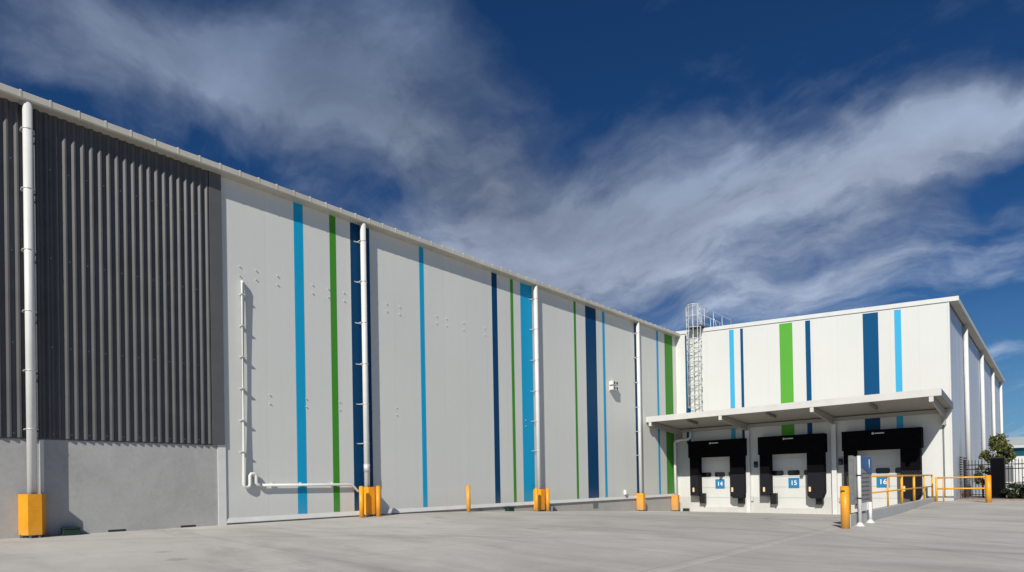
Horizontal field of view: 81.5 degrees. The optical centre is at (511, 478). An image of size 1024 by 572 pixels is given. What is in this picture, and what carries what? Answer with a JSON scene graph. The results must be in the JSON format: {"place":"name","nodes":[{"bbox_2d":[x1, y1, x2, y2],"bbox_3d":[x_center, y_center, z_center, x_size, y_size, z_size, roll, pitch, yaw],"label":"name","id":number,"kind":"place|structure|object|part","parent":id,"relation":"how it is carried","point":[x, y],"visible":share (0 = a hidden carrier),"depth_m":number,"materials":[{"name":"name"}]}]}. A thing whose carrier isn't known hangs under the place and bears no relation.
{"place":"outdoors","nodes":[
{"label":"outdoors","id":0,"kind":"place"},
{"bbox_2d":[0,481,1023,571],"bbox_3d":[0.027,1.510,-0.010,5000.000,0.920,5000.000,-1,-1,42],"label":"ground","id":1,"kind":"structure","parent":0,"point":[960,536],"depth_m":12.24,"materials":[{"name":"concrete"}]},
{"bbox_2d":[60,527,81,535],"bbox_3d":[-10.476,1.247,14.115,0.250,0.185,0.375,-1,-1,42],"label":"bait station","id":2,"kind":"object","parent":1,"relation":"on","point":[66,531],"visible":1,"depth_m":14.04,"materials":[{"name":"green plastic"}]},
{"bbox_2d":[0,83,691,538],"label":"warehouse","id":3,"kind":"structure","parent":1,"relation":"on","point":[406,371],"depth_m":17.83,"materials":[{"name":"paint"}]},
{"bbox_2d":[18,494,46,537],"bbox_3d":[-10.935,0.879,13.583,0.364,1.060,0.500,-1,-1,42],"label":"pipe guard","id":4,"kind":"object","parent":3,"relation":"attached to","point":[31,514],"visible":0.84,"depth_m":13.45,"materials":[{"name":"metal"}]},
{"bbox_2d":[239,280,358,491],"bbox_3d":[-6.533,-2.660,18.653,0.165,6.290,3.979,-1,-1,42],"label":"drain pipe","id":5,"kind":"object","parent":3,"relation":"attached to","point":[242,325],"visible":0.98,"depth_m":17.24,"materials":[{"name":"white paint"}]},
{"bbox_2d":[364,487,374,516],"bbox_3d":[-4.869,0.810,20.203,0.364,1.060,0.500,-1,-1,42],"label":"pipe guard","id":6,"kind":"object","parent":3,"relation":"attached to","point":[369,501],"visible":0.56,"depth_m":20.04,"materials":[{"name":"metal"}]},
{"bbox_2d":[533,489,544,510],"bbox_3d":[1.270,0.999,26.896,0.364,1.060,0.500,-1,-1,42],"label":"pipe guard","id":7,"kind":"object","parent":3,"relation":"attached to","point":[541,499],"visible":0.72,"depth_m":26.73,"materials":[{"name":"metal"}]},
{"bbox_2d":[609,381,617,390],"bbox_3d":[5.398,-4.934,31.601,0.315,0.500,0.500,-1,-1,42],"label":"wall light","id":8,"kind":"object","parent":3,"relation":"attached to","point":[613,385],"visible":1,"depth_m":31.48,"materials":[{"name":"white paint"}]},
{"bbox_2d":[636,493,645,510],"bbox_3d":[7.290,1.348,33.455,0.364,1.060,0.500,-1,-1,42],"label":"pipe guard","id":9,"kind":"object","parent":3,"relation":"attached to","point":[640,502],"visible":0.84,"depth_m":33.30,"materials":[{"name":"metal"}]},
{"bbox_2d":[671,495,679,510],"bbox_3d":[10.057,1.525,36.468,0.364,1.060,0.500,-1,-1,42],"label":"pipe guard","id":10,"kind":"object","parent":3,"relation":"attached to","point":[675,502],"visible":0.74,"depth_m":36.33,"materials":[{"name":"metal"}]},
{"bbox_2d":[359,486,363,517],"bbox_3d":[-4.970,0.840,19.645,0.156,1.190,0.156,-1,-1,42],"label":"bollard","id":11,"kind":"object","parent":1,"relation":"on","point":[361,501],"visible":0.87,"depth_m":19.58,"materials":[{"name":"yellow metal"}]},
{"bbox_2d":[376,486,380,516],"bbox_3d":[-4.524,0.835,20.132,0.156,1.190,0.156,-1,-1,42],"label":"bollard","id":12,"kind":"object","parent":1,"relation":"on","point":[378,501],"visible":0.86,"depth_m":20.07,"materials":[{"name":"yellow metal"}]},
{"bbox_2d":[466,485,470,511],"bbox_3d":[-1.683,0.850,23.009,0.156,1.190,0.156,-1,-1,42],"label":"bollard","id":13,"kind":"object","parent":1,"relation":"on","point":[468,498],"visible":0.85,"depth_m":22.94,"materials":[{"name":"yellow metal"}]},
{"bbox_2d":[505,507,513,510],"bbox_3d":[-0.099,1.308,25.495,0.250,0.185,0.375,-1,-1,42],"label":"bait station","id":14,"kind":"object","parent":1,"relation":"on","point":[509,508],"visible":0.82,"depth_m":25.38,"materials":[{"name":"green plastic"}]},
{"bbox_2d":[535,488,538,510],"bbox_3d":[1.088,1.000,26.250,0.156,1.190,0.156,-1,-1,42],"label":"bollard","id":15,"kind":"object","parent":1,"relation":"on","point":[536,500],"visible":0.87,"depth_m":26.18,"materials":[{"name":"yellow metal"}]},
{"bbox_2d":[546,488,549,510],"bbox_3d":[1.615,1.029,26.824,0.156,1.190,0.156,-1,-1,42],"label":"bollard","id":16,"kind":"object","parent":1,"relation":"on","point":[547,501],"visible":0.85,"depth_m":26.76,"materials":[{"name":"yellow metal"}]},
{"bbox_2d":[646,296,1004,513],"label":"loading dock building","id":17,"kind":"structure","parent":1,"relation":"on","point":[929,366],"depth_m":31.67,"materials":[{"name":"paint"}]},
{"bbox_2d":[686,303,730,411],"bbox_3d":[12.421,-6.927,37.343,0.900,7.069,5.124,-1,-1,42],"label":"caged ladder","id":18,"kind":"object","parent":17,"relation":"attached to","point":[698,325],"visible":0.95,"depth_m":35.84,"materials":[{"name":"metal"}]},
{"bbox_2d":[688,438,746,503],"bbox_3d":[12.159,-0.406,35.124,3.400,3.750,0.624,-1,-1,42],"label":"dock shelter","id":19,"kind":"object","parent":17,"relation":"attached to","point":[735,450],"visible":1,"depth_m":34.57,"materials":[{"name":"black fabric"}]},
{"bbox_2d":[702,457,737,507],"bbox_3d":[12.424,-0.076,35.404,2.632,3.575,0.088,-1,-1,42],"label":"dock door","id":20,"kind":"structure","parent":17,"relation":"in","point":[716,474],"depth_m":35.51,"materials":[{"name":"white paint"}]},
{"bbox_2d":[758,433,826,504],"bbox_3d":[15.225,-0.480,32.313,3.400,3.750,0.624,-1,-1,42],"label":"dock shelter","id":21,"kind":"object","parent":17,"relation":"attached to","point":[813,447],"visible":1,"depth_m":31.70,"materials":[{"name":"black fabric"}]},
{"bbox_2d":[772,453,814,508],"bbox_3d":[15.490,-0.151,32.594,2.632,3.575,0.088,-1,-1,42],"label":"dock door","id":22,"kind":"structure","parent":17,"relation":"in","point":[789,470],"depth_m":32.68,"materials":[{"name":"white paint"}]},
{"bbox_2d":[841,427,923,504],"bbox_3d":[18.335,-0.556,29.462,3.400,3.750,0.624,-1,-1,42],"label":"dock shelter","id":23,"kind":"object","parent":17,"relation":"attached to","point":[908,442],"visible":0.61,"depth_m":28.69,"materials":[{"name":"black fabric"}]},
{"bbox_2d":[857,449,908,509],"bbox_3d":[18.601,-0.226,29.743,2.632,3.575,0.088,-1,-1,42],"label":"dock door","id":24,"kind":"structure","parent":17,"relation":"in","point":[884,462],"depth_m":29.70,"materials":[{"name":"white paint"}]},
{"bbox_2d":[840,486,849,528],"bbox_3d":[8.893,0.838,15.867,0.216,1.280,0.217,-1,-1,42],"label":"bollard","id":25,"kind":"object","parent":1,"relation":"on","point":[845,506],"visible":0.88,"depth_m":15.78,"materials":[{"name":"yellow metal"}]},
{"bbox_2d":[848,456,874,525],"bbox_3d":[10.176,0.343,17.132,0.320,1.981,2.205,-1,-1,42],"label":"directory sign","id":26,"kind":"object","parent":1,"relation":"on","point":[860,480],"visible":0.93,"depth_m":16.62,"materials":[{"name":"white metal"}]},
{"bbox_2d":[850,497,935,526],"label":"retaining wall","id":27,"kind":"structure","parent":1,"relation":"on","point":[884,512],"depth_m":20.05,"materials":[{"name":"concrete"}]},
{"bbox_2d":[847,475,933,513],"bbox_3d":[14.520,0.398,22.181,0.088,1.080,15.158,-1,-1,42],"label":"railing","id":28,"kind":"object","parent":27,"relation":"on","point":[901,489],"visible":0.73,"depth_m":22.25,"materials":[{"name":"yellow metal"}]},
{"bbox_2d":[935,476,984,501],"bbox_3d":[20.130,0.486,26.726,1.795,1.164,0.086,-1,-1,42],"label":"railing","id":29,"kind":"object","parent":1,"relation":"on","point":[937,488],"visible":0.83,"depth_m":27.10,"materials":[{"name":"yellow metal"}]},
{"bbox_2d":[985,475,991,502],"bbox_3d":[20.874,0.521,26.045,0.220,1.350,0.220,-1,-1,42],"label":"bollard","id":30,"kind":"object","parent":1,"relation":"on","point":[988,494],"visible":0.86,"depth_m":25.96,"materials":[{"name":"yellow metal"}]},
{"bbox_2d":[957,496,1023,500],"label":"garden bed","id":31,"kind":"object","parent":1,"relation":"on","point":[975,498],"visible":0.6,"depth_m":27.90,"materials":[{"name":"brown soil"}]},
{"bbox_2d":[973,465,989,497],"bbox_3d":[23.358,0.181,29.386,0.896,1.799,0.770,-1,-1,42],"label":"shrub","id":32,"kind":"object","parent":31,"relation":"on","point":[982,480],"visible":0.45,"depth_m":29.44,"materials":[{"name":"green plant"}]},
{"bbox_2d":[978,433,1017,463],"bbox_3d":[23.854,-0.587,29.193,1.523,3.312,1.315,-1,-1,42],"label":"tree","id":33,"kind":"object","parent":31,"relation":"on","point":[1000,445],"visible":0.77,"depth_m":28.93,"materials":[{"name":"green plant"}]},
{"bbox_2d":[990,457,1005,497],"bbox_3d":[23.237,-0.026,28.408,0.550,2.000,0.415,-1,-1,42],"label":"cabinet","id":34,"kind":"object","parent":31,"relation":"on","point":[998,473],"visible":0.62,"depth_m":28.26,"materials":[{"name":"black metal"}]},
{"bbox_3d":[23.101,-0.045,28.261,0.490,1.840,0.014,-1,-1,42],"label":"door","id":35,"kind":"part","parent":34,"relation":"part of","materials":[{"name":"black metal"}]},
{"bbox_2d":[1001,482,1023,498],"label":"shrub","id":36,"kind":"object","parent":31,"relation":"on","point":[1012,493],"visible":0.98,"depth_m":27.61,"materials":[{"name":"green plant"}]},
{"bbox_2d":[959,457,1023,497],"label":"picket fence","id":37,"kind":"object","parent":1,"relation":"on","point":[964,469],"visible":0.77,"depth_m":29.24,"materials":[{"name":"black metal"}]},
{"bbox_2d":[1004,437,1023,482],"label":"distant warehouse","id":38,"kind":"structure","parent":1,"relation":"on","point":[1017,443],"depth_m":91.69,"materials":[{"name":"metal"}]},
{"bbox_2d":[1006,465,1013,481],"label":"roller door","id":39,"kind":"structure","parent":38,"relation":"in","point":[1011,475],"depth_m":91.97,"materials":[{"name":"metal"}]},
{"bbox_2d":[0,0,1023,436],"label":"sky","id":40,"kind":"structure","parent":0,"point":[744,161],"materials":[{"name":"blue"}]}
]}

